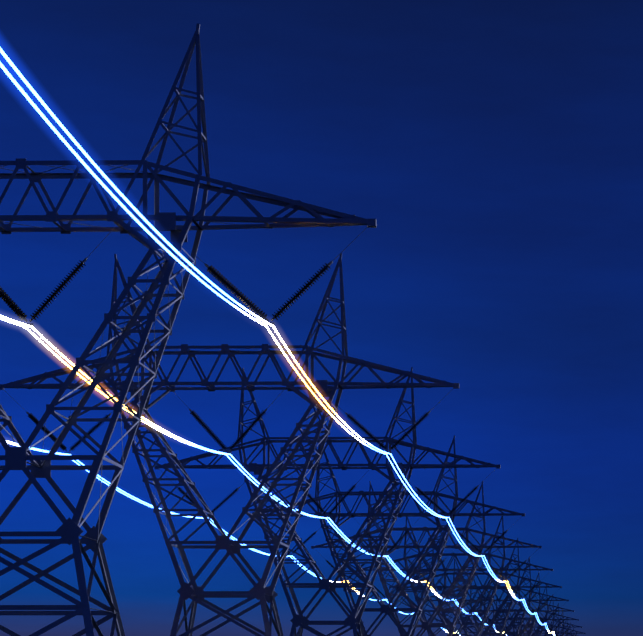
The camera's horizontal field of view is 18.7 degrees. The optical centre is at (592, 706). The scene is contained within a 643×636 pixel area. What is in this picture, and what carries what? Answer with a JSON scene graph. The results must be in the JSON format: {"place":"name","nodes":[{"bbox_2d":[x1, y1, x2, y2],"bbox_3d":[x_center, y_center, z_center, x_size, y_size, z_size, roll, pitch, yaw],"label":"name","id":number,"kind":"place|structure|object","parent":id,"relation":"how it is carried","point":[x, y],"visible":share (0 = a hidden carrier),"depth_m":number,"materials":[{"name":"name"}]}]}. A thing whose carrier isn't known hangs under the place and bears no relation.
{"place":"outdoors","nodes":[
{"label":"outdoors","id":0,"kind":"place"},
{"bbox_2d":[0,0,642,635],"label":"sky","id":1,"kind":"structure","parent":0,"point":[494,148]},
{"label":"ground","id":2,"kind":"structure","parent":0,"visible":0},
{"bbox_2d":[0,23,376,635],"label":"pylon","id":3,"kind":"object","parent":2,"relation":"on","point":[69,530],"visible":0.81,"depth_m":78.78,"materials":[{"name":"metal"}]},
{"bbox_2d":[0,47,554,635],"bbox_3d":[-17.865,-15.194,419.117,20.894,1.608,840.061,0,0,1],"label":"conductors","id":4,"kind":"object","parent":3,"relation":"attached to","point":[22,91],"visible":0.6,"depth_m":80.87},
{"bbox_2d":[0,253,458,635],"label":"pylon","id":5,"kind":"object","parent":2,"relation":"on","point":[261,591],"visible":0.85,"depth_m":118.79,"materials":[{"name":"metal"}]},
{"bbox_2d":[154,367,500,635],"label":"pylon","id":6,"kind":"object","parent":2,"relation":"on","point":[352,621],"visible":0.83,"depth_m":158.72,"materials":[{"name":"metal"}]},
{"bbox_2d":[250,436,524,635],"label":"pylon","id":7,"kind":"object","parent":2,"relation":"on","point":[387,610],"visible":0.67,"depth_m":198.57,"materials":[{"name":"metal"}]},
{"bbox_2d":[311,481,541,635],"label":"pylon","id":8,"kind":"object","parent":2,"relation":"on","point":[427,625],"visible":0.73,"depth_m":238.65,"materials":[{"name":"metal"}]},
{"bbox_2d":[362,516,552,635],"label":"pylon","id":9,"kind":"object","parent":2,"relation":"on","point":[479,599],"visible":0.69,"depth_m":278.58,"materials":[{"name":"metal"}]},
{"bbox_2d":[389,538,561,635],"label":"pylon","id":10,"kind":"object","parent":2,"relation":"on","point":[499,610],"visible":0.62,"depth_m":318.50,"materials":[{"name":"metal"}]},
{"bbox_2d":[415,556,568,635],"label":"pylon","id":11,"kind":"object","parent":2,"relation":"on","point":[513,619],"visible":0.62,"depth_m":358.45,"materials":[{"name":"metal"}]},
{"bbox_2d":[440,573,573,635],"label":"pylon","id":12,"kind":"object","parent":2,"relation":"on","point":[528,622],"visible":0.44,"depth_m":398.54,"materials":[{"name":"metal"}]},
{"bbox_2d":[453,585,578,635],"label":"pylon","id":13,"kind":"object","parent":2,"relation":"on","point":[536,630],"visible":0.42,"depth_m":438.38,"materials":[{"name":"metal"}]},
{"bbox_2d":[470,595,581,635],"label":"pylon","id":14,"kind":"object","parent":2,"relation":"on","point":[545,627],"visible":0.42,"depth_m":478.60,"materials":[{"name":"metal"}]},
{"bbox_2d":[481,603,585,635],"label":"pylon","id":15,"kind":"object","parent":2,"relation":"on","point":[558,632],"visible":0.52,"depth_m":518.64,"materials":[{"name":"metal"}]},
{"bbox_2d":[506,612,576,635],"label":"pylon","id":16,"kind":"object","parent":2,"relation":"on","point":[545,630],"visible":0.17,"depth_m":558.29,"materials":[{"name":"metal"}]}
]}

